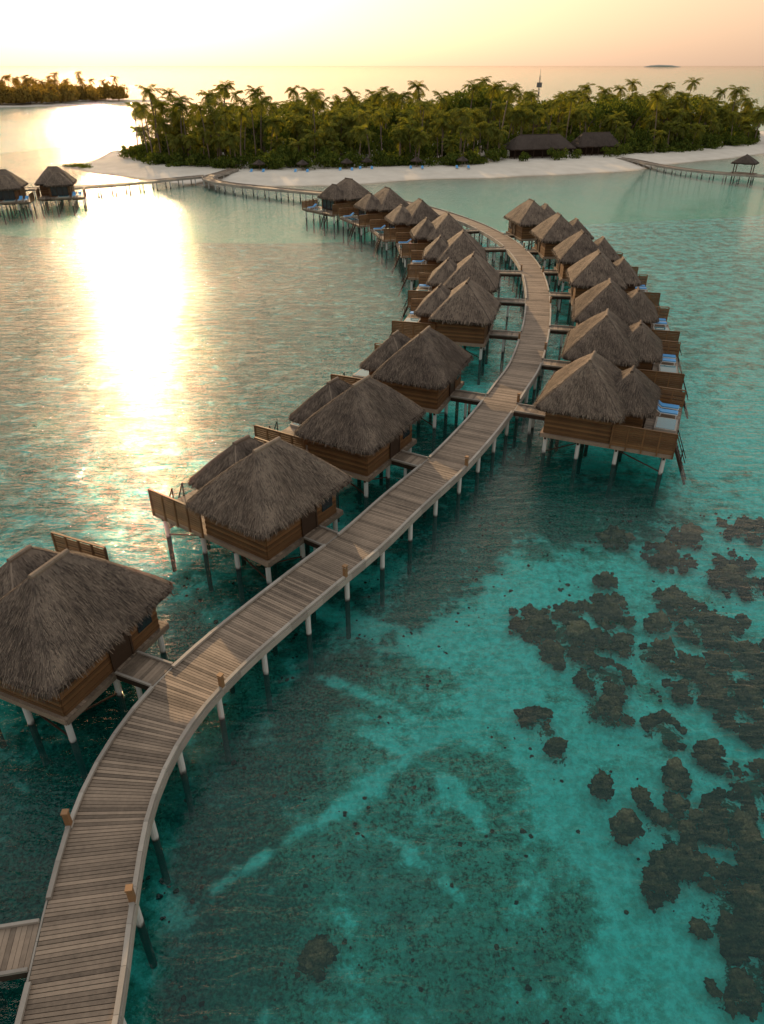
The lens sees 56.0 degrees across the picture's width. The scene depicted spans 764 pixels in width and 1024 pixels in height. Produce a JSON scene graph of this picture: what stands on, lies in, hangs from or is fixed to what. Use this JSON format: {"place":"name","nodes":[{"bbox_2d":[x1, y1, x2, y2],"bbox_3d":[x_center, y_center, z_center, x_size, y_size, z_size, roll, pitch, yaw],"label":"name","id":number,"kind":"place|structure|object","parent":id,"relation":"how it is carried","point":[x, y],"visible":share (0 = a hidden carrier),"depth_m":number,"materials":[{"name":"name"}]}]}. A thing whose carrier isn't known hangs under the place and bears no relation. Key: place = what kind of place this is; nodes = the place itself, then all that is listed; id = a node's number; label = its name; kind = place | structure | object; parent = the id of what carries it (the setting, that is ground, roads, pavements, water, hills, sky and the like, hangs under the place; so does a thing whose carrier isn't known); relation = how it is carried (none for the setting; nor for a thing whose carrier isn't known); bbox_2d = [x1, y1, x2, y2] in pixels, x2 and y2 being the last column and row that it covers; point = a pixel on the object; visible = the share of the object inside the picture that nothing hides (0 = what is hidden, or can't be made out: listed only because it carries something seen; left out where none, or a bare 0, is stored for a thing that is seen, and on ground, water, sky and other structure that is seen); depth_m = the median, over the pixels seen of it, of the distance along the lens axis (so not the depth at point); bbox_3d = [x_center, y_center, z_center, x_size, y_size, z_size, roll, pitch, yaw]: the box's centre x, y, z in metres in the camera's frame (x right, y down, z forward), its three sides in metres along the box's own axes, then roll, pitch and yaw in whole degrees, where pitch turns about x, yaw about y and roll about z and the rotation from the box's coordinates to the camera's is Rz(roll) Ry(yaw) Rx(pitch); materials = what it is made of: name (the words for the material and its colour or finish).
{"place":"outdoors","nodes":[
{"label":"outdoors","id":0,"kind":"place"},
{"bbox_2d":[0,99,240,119],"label":"sandbar island","id":1,"kind":"structure","parent":0,"point":[72,103],"depth_m":497.84,"materials":[{"name":"sand"}]},
{"bbox_2d":[0,71,118,104],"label":"distant palm grove","id":2,"kind":"object","parent":1,"relation":"on","point":[49,83],"visible":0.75,"depth_m":528.50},
{"bbox_2d":[0,81,129,103],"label":"distant shrub belt","id":3,"kind":"object","parent":1,"relation":"on","point":[37,94],"visible":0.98,"depth_m":511.32,"materials":[{"name":"green plant"}]},
{"bbox_2d":[0,72,763,1023],"bbox_3d":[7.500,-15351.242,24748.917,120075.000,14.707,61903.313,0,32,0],"label":"seabed","id":4,"kind":"structure","parent":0,"point":[240,928],"depth_m":35.65,"materials":[{"name":"sand"}]},
{"bbox_2d":[0,169,37,224],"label":"overwater villa","id":5,"kind":"object","parent":4,"relation":"on","point":[12,187],"visible":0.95,"depth_m":137.57,"materials":[{"name":"brown wood"}]},
{"bbox_2d":[0,190,15,199],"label":"door and windows","id":6,"kind":"structure","parent":5,"relation":"in","point":[4,195],"depth_m":137.32,"materials":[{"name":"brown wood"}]},
{"bbox_2d":[0,918,39,1009],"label":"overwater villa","id":7,"kind":"object","parent":4,"relation":"on","point":[17,941],"visible":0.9,"depth_m":21.11,"materials":[{"name":"brown wood"}]},
{"bbox_2d":[34,166,87,218],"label":"overwater villa","id":8,"kind":"object","parent":4,"relation":"on","point":[56,184],"visible":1,"depth_m":141.57,"materials":[{"name":"brown wood"}]},
{"bbox_2d":[50,187,68,195],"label":"door and windows","id":9,"kind":"structure","parent":8,"relation":"in","point":[55,191],"depth_m":141.61,"materials":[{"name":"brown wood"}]},
{"bbox_2d":[0,531,176,782],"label":"overwater villa","id":10,"kind":"object","parent":4,"relation":"on","point":[82,627],"visible":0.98,"depth_m":29.24,"materials":[{"name":"brown wood"}]},
{"bbox_2d":[108,614,151,671],"bbox_3d":[-13.988,4.659,31.972,6.570,2.280,3.290,13,34,20],"label":"door and windows","id":11,"kind":"structure","parent":10,"relation":"in","point":[125,649],"depth_m":30.99,"materials":[{"name":"brown wood"}]},
{"bbox_2d":[5,175,205,207],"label":"boardwalk","id":12,"kind":"structure","parent":4,"relation":"on","point":[129,183],"depth_m":158.49,"materials":[{"name":"brown wood"}]},
{"bbox_2d":[148,434,354,605],"bbox_3d":[-7.341,-0.249,42.225,11.487,10.228,9.598,20,37,29],"label":"overwater villa","id":13,"kind":"object","parent":4,"relation":"on","point":[268,504],"visible":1,"depth_m":38.31,"materials":[{"name":"plant"}]},
{"bbox_2d":[301,497,331,536],"bbox_3d":[-6.423,-1.029,41.120,6.570,2.280,3.290,20,37,29],"label":"door and windows","id":14,"kind":"structure","parent":13,"relation":"in","point":[310,522],"depth_m":39.67,"materials":[{"name":"brown wood"}]},
{"bbox_2d":[14,168,550,1023],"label":"boardwalk","id":15,"kind":"structure","parent":4,"relation":"on","point":[86,932],"depth_m":29.11,"materials":[{"name":"brown wood"}]},
{"bbox_2d":[60,809,73,828],"bbox_3d":[-10.635,10.359,24.246,0.240,0.760,0.240,-2,32,-3],"label":"bollard light","id":16,"kind":"object","parent":15,"relation":"on","point":[66,817],"visible":1,"depth_m":24.14,"materials":[{"name":"brown wood"}]},
{"bbox_2d":[124,884,137,905],"bbox_3d":[-7.702,11.739,22.026,0.240,0.760,0.240,-4,32,-7],"label":"bollard light","id":17,"kind":"object","parent":15,"relation":"on","point":[130,893],"visible":1,"depth_m":21.91,"materials":[{"name":"brown wood"}]},
{"bbox_2d":[216,672,225,689],"bbox_3d":[-6.651,6.987,29.668,0.240,0.760,0.240,15,35,23],"label":"bollard light","id":18,"kind":"object","parent":15,"relation":"on","point":[220,678],"visible":1,"depth_m":29.57,"materials":[{"name":"brown wood"}]},
{"bbox_2d":[342,564,348,578],"bbox_3d":[-1.852,2.991,36.093,0.240,0.760,0.240,20,37,29],"label":"bollard light","id":19,"kind":"object","parent":15,"relation":"on","point":[345,570],"visible":1,"depth_m":35.99,"materials":[{"name":"brown wood"}]},
{"bbox_2d":[297,934,338,982],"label":"coral reef","id":20,"kind":"object","parent":4,"relation":"on","point":[318,952],"visible":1,"depth_m":23.89},
{"bbox_2d":[302,178,368,238],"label":"overwater villa","id":21,"kind":"object","parent":4,"relation":"on","point":[346,193],"visible":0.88,"depth_m":126.91,"materials":[{"name":"plant"}]},
{"bbox_2d":[322,199,333,210],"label":"door and windows","id":22,"kind":"structure","parent":21,"relation":"in","point":[327,204],"depth_m":128.06,"materials":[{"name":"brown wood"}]},
{"bbox_2d":[254,375,427,522],"bbox_3d":[-2.412,-4.899,49.703,12.118,10.228,9.598,17,36,26],"label":"overwater villa","id":23,"kind":"object","parent":4,"relation":"on","point":[360,430],"visible":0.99,"depth_m":45.76,"materials":[{"name":"plant"}]},
{"bbox_2d":[390,426,409,458],"bbox_3d":[-1.730,-5.800,48.791,6.570,2.280,3.290,17,36,26],"label":"door and windows","id":24,"kind":"structure","parent":23,"relation":"in","point":[394,444],"depth_m":47.53,"materials":[{"name":"brown wood"}]},
{"bbox_2d":[339,186,439,251],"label":"overwater villa","id":25,"kind":"object","parent":4,"relation":"on","point":[380,204],"visible":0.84,"depth_m":117.50,"materials":[{"name":"plant"}]},
{"bbox_2d":[330,326,485,451],"bbox_3d":[2.190,-10.197,58.223,12.584,10.228,9.598,13,34,19],"label":"overwater villa","id":26,"kind":"object","parent":4,"relation":"on","point":[425,366],"visible":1,"depth_m":54.29,"materials":[{"name":"plant"}]},
{"bbox_2d":[449,373,459,395],"bbox_3d":[2.691,-11.195,57.468,6.570,2.280,3.290,13,34,19],"label":"door and windows","id":27,"kind":"structure","parent":26,"relation":"in","point":[452,386],"depth_m":56.49,"materials":[{"name":"brown wood"}]},
{"bbox_2d":[370,198,478,268],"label":"overwater villa","id":28,"kind":"object","parent":4,"relation":"on","point":[400,219],"visible":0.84,"depth_m":107.39,"materials":[{"name":"plant"}]},
{"bbox_2d":[391,211,505,286],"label":"overwater villa","id":29,"kind":"object","parent":4,"relation":"on","point":[426,231],"visible":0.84,"depth_m":97.93,"materials":[{"name":"plant"}]},
{"bbox_2d":[142,513,757,1023],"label":"coral rubble","id":30,"kind":"object","parent":4,"relation":"on","point":[344,941],"visible":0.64,"depth_m":29.47,"materials":[{"name":"stone"}]},
{"bbox_2d":[389,277,519,384],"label":"overwater villa","id":31,"kind":"object","parent":4,"relation":"on","point":[464,313],"visible":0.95,"depth_m":67.08,"materials":[{"name":"plant"}]},
{"bbox_2d":[398,229,521,310],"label":"overwater villa","id":32,"kind":"object","parent":4,"relation":"on","point":[461,245],"visible":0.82,"depth_m":87.42,"materials":[{"name":"plant"}]},
{"bbox_2d":[400,251,524,329],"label":"overwater villa","id":33,"kind":"object","parent":4,"relation":"on","point":[449,273],"visible":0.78,"depth_m":76.93,"materials":[{"name":"plant"}]},
{"bbox_2d":[503,198,555,265],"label":"overwater villa","id":34,"kind":"object","parent":4,"relation":"on","point":[526,217],"visible":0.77,"depth_m":107.11,"materials":[{"name":"plant"}]},
{"bbox_2d":[513,705,553,729],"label":"coral reef","id":35,"kind":"object","parent":4,"relation":"on","point":[529,714],"visible":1,"depth_m":32.91},
{"bbox_2d":[508,603,561,643],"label":"coral reef","id":36,"kind":"object","parent":4,"relation":"on","point":[543,625],"visible":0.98,"depth_m":38.28},
{"bbox_2d":[542,736,568,758],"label":"coral reef","id":37,"kind":"object","parent":4,"relation":"on","point":[555,746],"visible":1,"depth_m":31.57},
{"bbox_2d":[538,639,577,670],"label":"coral reef","id":38,"kind":"object","parent":4,"relation":"on","point":[554,651],"visible":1,"depth_m":36.39},
{"bbox_2d":[526,212,593,287],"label":"overwater villa","id":39,"kind":"object","parent":4,"relation":"on","point":[552,231],"visible":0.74,"depth_m":97.04,"materials":[{"name":"plant"}]},
{"bbox_2d":[532,613,600,662],"bbox_3d":[9.780,6.264,37.646,3.756,1.567,3.886,0,32,0],"label":"coral reef","id":40,"kind":"object","parent":4,"relation":"on","point":[578,631],"visible":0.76,"depth_m":37.08},
{"bbox_2d":[553,600,585,625],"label":"coral reef","id":41,"kind":"object","parent":4,"relation":"on","point":[565,607],"visible":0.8,"depth_m":39.58},
{"bbox_2d":[544,229,638,312],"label":"overwater villa","id":42,"kind":"object","parent":4,"relation":"on","point":[571,250],"visible":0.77,"depth_m":86.87,"materials":[{"name":"plant"}]},
{"bbox_2d":[513,350,686,506],"bbox_3d":[16.135,-6.592,52.425,12.774,10.228,9.593,13,34,20],"label":"overwater villa","id":43,"kind":"object","parent":4,"relation":"on","point":[594,398],"visible":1,"depth_m":49.07,"materials":[{"name":"plant"}]},
{"bbox_2d":[657,406,677,418],"bbox_3d":[20.874,-7.502,52.951,1.864,0.821,0.640,13,34,20],"label":"sun lounger","id":44,"kind":"object","parent":43,"relation":"on","point":[666,411],"visible":0.69,"depth_m":52.79,"materials":[{"name":"fabric"}]},
{"bbox_2d":[658,400,678,410],"bbox_3d":[21.310,-8.035,53.809,1.864,0.821,0.640,13,34,20],"label":"sun lounger","id":45,"kind":"object","parent":43,"relation":"on","point":[668,406],"visible":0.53,"depth_m":53.69,"materials":[{"name":"fabric"}]},
{"bbox_2d":[587,768,614,801],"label":"coral reef","id":46,"kind":"object","parent":4,"relation":"on","point":[600,786],"visible":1,"depth_m":29.59},
{"bbox_2d":[572,654,637,696],"bbox_3d":[11.102,8.199,35.360,2.755,0.922,3.009,25,39,34],"label":"coral reef","id":47,"kind":"object","parent":4,"relation":"on","point":[581,679],"visible":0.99,"depth_m":35.04},
{"bbox_2d":[591,571,618,588],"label":"coral reef","id":48,"kind":"object","parent":4,"relation":"on","point":[604,579],"visible":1,"depth_m":41.68},
{"bbox_2d":[550,249,660,325],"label":"overwater villa","id":49,"kind":"object","parent":4,"relation":"on","point":[591,270],"visible":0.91,"depth_m":77.17,"materials":[{"name":"plant"}]},
{"bbox_2d":[578,591,636,628],"bbox_3d":[12.304,5.269,39.799,3.135,1.275,2.830,0,32,0],"label":"coral reef","id":50,"kind":"object","parent":4,"relation":"on","point":[606,607],"visible":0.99,"depth_m":39.34},
{"bbox_2d":[589,623,630,650],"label":"coral reef","id":51,"kind":"object","parent":4,"relation":"on","point":[602,637],"visible":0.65,"depth_m":37.52},
{"bbox_2d":[590,691,635,726],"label":"coral reef","id":52,"kind":"object","parent":4,"relation":"on","point":[610,705],"visible":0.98,"depth_m":33.22},
{"bbox_2d":[542,308,688,418],"bbox_3d":[20.039,-12.075,61.243,12.438,10.228,9.593,10,33,15],"label":"overwater villa","id":53,"kind":"object","parent":4,"relation":"on","point":[617,341],"visible":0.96,"depth_m":57.52,"materials":[{"name":"plant"}]},
{"bbox_2d":[660,358,675,364],"bbox_3d":[24.505,-13.253,62.200,1.864,0.821,0.640,10,33,15],"label":"sun lounger","id":54,"kind":"object","parent":53,"relation":"on","point":[669,360],"visible":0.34,"depth_m":61.98,"materials":[{"name":"fabric"}]},
{"bbox_2d":[595,524,635,550],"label":"coral reef","id":55,"kind":"object","parent":4,"relation":"on","point":[617,534],"visible":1,"depth_m":45.42},
{"bbox_2d":[550,278,681,371],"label":"overwater villa","id":56,"kind":"object","parent":4,"relation":"on","point":[633,306],"visible":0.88,"depth_m":66.29,"materials":[{"name":"plant"}]},
{"bbox_2d":[612,632,634,656],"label":"coral reef","id":57,"kind":"object","parent":4,"relation":"on","point":[624,643],"visible":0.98,"depth_m":37.16},
{"bbox_2d":[608,808,645,845],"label":"coral reef","id":58,"kind":"object","parent":4,"relation":"on","point":[626,824],"visible":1,"depth_m":27.93},
{"bbox_2d":[638,636,677,670],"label":"coral reef","id":59,"kind":"object","parent":4,"relation":"on","point":[664,649],"visible":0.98,"depth_m":36.46},
{"bbox_2d":[643,609,672,633],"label":"coral reef","id":60,"kind":"object","parent":4,"relation":"on","point":[655,621],"visible":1,"depth_m":38.30},
{"bbox_2d":[639,866,680,910],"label":"coral reef","id":61,"kind":"object","parent":4,"relation":"on","point":[660,883],"visible":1,"depth_m":26.05},
{"bbox_2d":[639,709,687,750],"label":"coral reef","id":62,"kind":"object","parent":4,"relation":"on","point":[652,720],"visible":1,"depth_m":32.84},
{"bbox_2d":[639,539,698,574],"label":"coral reef","id":63,"kind":"object","parent":4,"relation":"on","point":[667,554],"visible":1,"depth_m":43.48},
{"bbox_2d":[630,784,713,839],"bbox_3d":[11.701,11.965,28.984,2.258,1.036,3.216,-22,38,-31],"label":"coral reef","id":64,"kind":"object","parent":4,"relation":"on","point":[675,804],"visible":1,"depth_m":28.81},
{"bbox_2d":[651,584,697,616],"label":"coral reef","id":65,"kind":"object","parent":4,"relation":"on","point":[672,597],"visible":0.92,"depth_m":40.05},
{"bbox_2d":[660,757,692,794],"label":"coral reef","id":66,"kind":"object","parent":4,"relation":"on","point":[674,771],"visible":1,"depth_m":29.98},
{"bbox_2d":[664,522,703,549],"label":"coral reef","id":67,"kind":"object","parent":4,"relation":"on","point":[688,534],"visible":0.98,"depth_m":45.19},
{"bbox_2d":[647,833,723,883],"bbox_3d":[11.296,13.007,27.096,2.602,1.357,2.208,-9,33,-14],"label":"coral reef","id":68,"kind":"object","parent":4,"relation":"on","point":[682,860],"visible":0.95,"depth_m":26.65},
{"bbox_2d":[615,157,763,189],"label":"jetty","id":69,"kind":"object","parent":4,"relation":"on","point":[657,165],"visible":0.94,"depth_m":181.97,"materials":[{"name":"brown wood"}]},
{"bbox_2d":[661,650,729,705],"bbox_3d":[15.518,7.886,35.189,3.471,1.708,3.542,6,32,10],"label":"coral reef","id":70,"kind":"object","parent":4,"relation":"on","point":[689,664],"visible":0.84,"depth_m":34.96},
{"bbox_2d":[691,738,727,775],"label":"coral reef","id":71,"kind":"object","parent":4,"relation":"on","point":[709,753],"visible":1,"depth_m":31.07},
{"bbox_2d":[669,602,751,652],"bbox_3d":[17.623,5.975,38.435,4.144,1.302,3.643,20,37,29],"label":"coral reef","id":72,"kind":"object","parent":4,"relation":"on","point":[723,623],"visible":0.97,"depth_m":38.34},
{"bbox_2d":[687,910,743,965],"bbox_3d":[11.621,14.580,24.762,1.846,1.282,1.695,0,32,0],"label":"coral reef","id":73,"kind":"object","parent":4,"relation":"on","point":[728,926],"visible":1,"depth_m":24.75},
{"bbox_2d":[691,671,763,727],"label":"coral reef","id":74,"kind":"object","parent":4,"relation":"on","point":[722,702],"visible":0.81,"depth_m":33.86},
{"bbox_2d":[697,786,763,859],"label":"coral reef","id":75,"kind":"object","parent":4,"relation":"on","point":[741,824],"visible":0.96,"depth_m":28.21},
{"bbox_2d":[697,861,763,924],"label":"coral reef","id":76,"kind":"object","parent":4,"relation":"on","point":[744,897],"visible":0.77,"depth_m":25.99},
{"bbox_2d":[702,632,763,696],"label":"coral reef","id":77,"kind":"object","parent":4,"relation":"on","point":[749,655],"visible":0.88,"depth_m":36.05},
{"bbox_2d":[703,966,762,1019],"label":"coral reef","id":78,"kind":"object","parent":4,"relation":"on","point":[741,985],"visible":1,"depth_m":22.96},
{"bbox_2d":[711,547,757,570],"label":"coral reef","id":79,"kind":"object","parent":4,"relation":"on","point":[750,563],"visible":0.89,"depth_m":43.43},
{"bbox_2d":[706,561,763,601],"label":"coral reef","id":80,"kind":"object","parent":4,"relation":"on","point":[732,573],"visible":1,"depth_m":41.73},
{"bbox_2d":[716,515,763,546],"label":"coral reef","id":81,"kind":"object","parent":4,"relation":"on","point":[745,524],"visible":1,"depth_m":46.12},
{"bbox_2d":[719,702,763,749],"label":"coral reef","id":82,"kind":"object","parent":4,"relation":"on","point":[752,735],"visible":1,"depth_m":32.47},
{"bbox_2d":[723,944,763,1002],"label":"coral reef","id":83,"kind":"object","parent":4,"relation":"on","point":[738,961],"visible":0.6,"depth_m":24.19},
{"bbox_2d":[725,758,763,805],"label":"coral reef","id":84,"kind":"object","parent":4,"relation":"on","point":[755,765],"visible":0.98,"depth_m":30.58},
{"bbox_2d":[730,154,758,186],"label":"jetty hut","id":85,"kind":"object","parent":4,"relation":"on","point":[746,159],"visible":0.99,"depth_m":173.81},
{"bbox_2d":[734,840,763,891],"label":"coral reef","id":86,"kind":"object","parent":4,"relation":"on","point":[746,861],"visible":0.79,"depth_m":26.78},
{"bbox_2d":[736,901,763,959],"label":"coral reef","id":87,"kind":"object","parent":4,"relation":"on","point":[751,937],"visible":0.69,"depth_m":24.63},
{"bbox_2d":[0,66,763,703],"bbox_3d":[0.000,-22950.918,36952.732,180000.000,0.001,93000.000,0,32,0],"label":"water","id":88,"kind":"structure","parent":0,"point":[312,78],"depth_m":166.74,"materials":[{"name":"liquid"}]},
{"bbox_2d":[645,65,678,66],"bbox_3d":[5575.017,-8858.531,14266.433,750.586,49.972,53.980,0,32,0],"label":"distant islet","id":89,"kind":"object","parent":88,"relation":"in","point":[661,66],"visible":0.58,"depth_m":14249.23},
{"bbox_2d":[0,130,763,243],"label":"island","id":90,"kind":"structure","parent":0,"point":[114,164],"depth_m":165.85,"materials":[{"name":"sand"}]},
{"bbox_2d":[241,110,270,144],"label":"broadleaf tree","id":91,"kind":"object","parent":90,"relation":"on","point":[249,131],"visible":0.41,"depth_m":201.49,"materials":[{"name":"green plant"}]},
{"bbox_2d":[274,105,320,131],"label":"broadleaf tree","id":92,"kind":"object","parent":90,"relation":"on","point":[284,112],"visible":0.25,"depth_m":209.28,"materials":[{"name":"green plant"}]},
{"bbox_2d":[376,101,416,127],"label":"broadleaf tree","id":93,"kind":"object","parent":90,"relation":"on","point":[391,122],"visible":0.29,"depth_m":217.11,"materials":[{"name":"green plant"}]},
{"bbox_2d":[63,107,760,169],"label":"shrub belt","id":94,"kind":"object","parent":90,"relation":"on","point":[638,141],"visible":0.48,"depth_m":197.60,"materials":[{"name":"green plant"}]},
{"bbox_2d":[124,76,763,168],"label":"palm grove","id":95,"kind":"object","parent":90,"relation":"on","point":[232,118],"visible":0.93,"depth_m":206.71,"materials":[{"name":"plant"}]},
{"bbox_2d":[436,96,473,117],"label":"broadleaf tree","id":96,"kind":"object","parent":90,"relation":"on","point":[457,105],"visible":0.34,"depth_m":222.34,"materials":[{"name":"green plant"}]},
{"bbox_2d":[448,83,499,109],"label":"broadleaf tree","id":97,"kind":"object","parent":90,"relation":"on","point":[477,100],"visible":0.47,"depth_m":223.64,"materials":[{"name":"green plant"}]},
{"bbox_2d":[478,88,509,123],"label":"palm tree","id":98,"kind":"object","parent":90,"relation":"on","point":[487,101],"visible":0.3,"depth_m":226.97,"materials":[{"name":"green plant"}]},
{"bbox_2d":[537,71,541,103],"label":"radio mast","id":99,"kind":"object","parent":90,"relation":"on","point":[539,83],"visible":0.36,"depth_m":251.00,"materials":[{"name":"metal"}]},
{"bbox_2d":[504,134,575,158],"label":"beach pavilion","id":100,"kind":"structure","parent":90,"relation":"on","point":[532,145],"depth_m":204.28,"materials":[{"name":"brown wood"}]},
{"bbox_2d":[523,99,557,129],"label":"broadleaf tree","id":101,"kind":"object","parent":90,"relation":"on","point":[538,106],"visible":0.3,"depth_m":226.98,"materials":[{"name":"green plant"}]},
{"bbox_2d":[564,101,604,132],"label":"broadleaf tree","id":102,"kind":"object","parent":90,"relation":"on","point":[596,111],"visible":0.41,"depth_m":225.25,"materials":[{"name":"green plant"}]},
{"bbox_2d":[571,132,619,155],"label":"beach pavilion","id":103,"kind":"structure","parent":90,"relation":"on","point":[591,143],"depth_m":210.58,"materials":[{"name":"brown wood"}]},
{"bbox_2d":[591,96,627,130],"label":"broadleaf tree","id":104,"kind":"object","parent":90,"relation":"on","point":[610,106],"visible":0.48,"depth_m":233.24,"materials":[{"name":"green plant"}]},
{"bbox_2d":[615,97,648,128],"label":"broadleaf tree","id":105,"kind":"object","parent":90,"relation":"on","point":[635,111],"visible":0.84,"depth_m":232.66,"materials":[{"name":"green plant"}]},
{"bbox_2d":[643,96,678,122],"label":"broadleaf tree","id":106,"kind":"object","parent":90,"relation":"on","point":[669,98],"visible":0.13,"depth_m":239.78,"materials":[{"name":"green plant"}]},
{"bbox_2d":[687,94,720,122],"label":"broadleaf tree","id":107,"kind":"object","parent":90,"relation":"on","point":[695,107],"visible":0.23,"depth_m":247.88,"materials":[{"name":"green plant"}]},
{"bbox_2d":[0,0,763,65],"label":"sky","id":108,"kind":"structure","parent":0,"point":[32,32],"materials":[{"name":"orange"}]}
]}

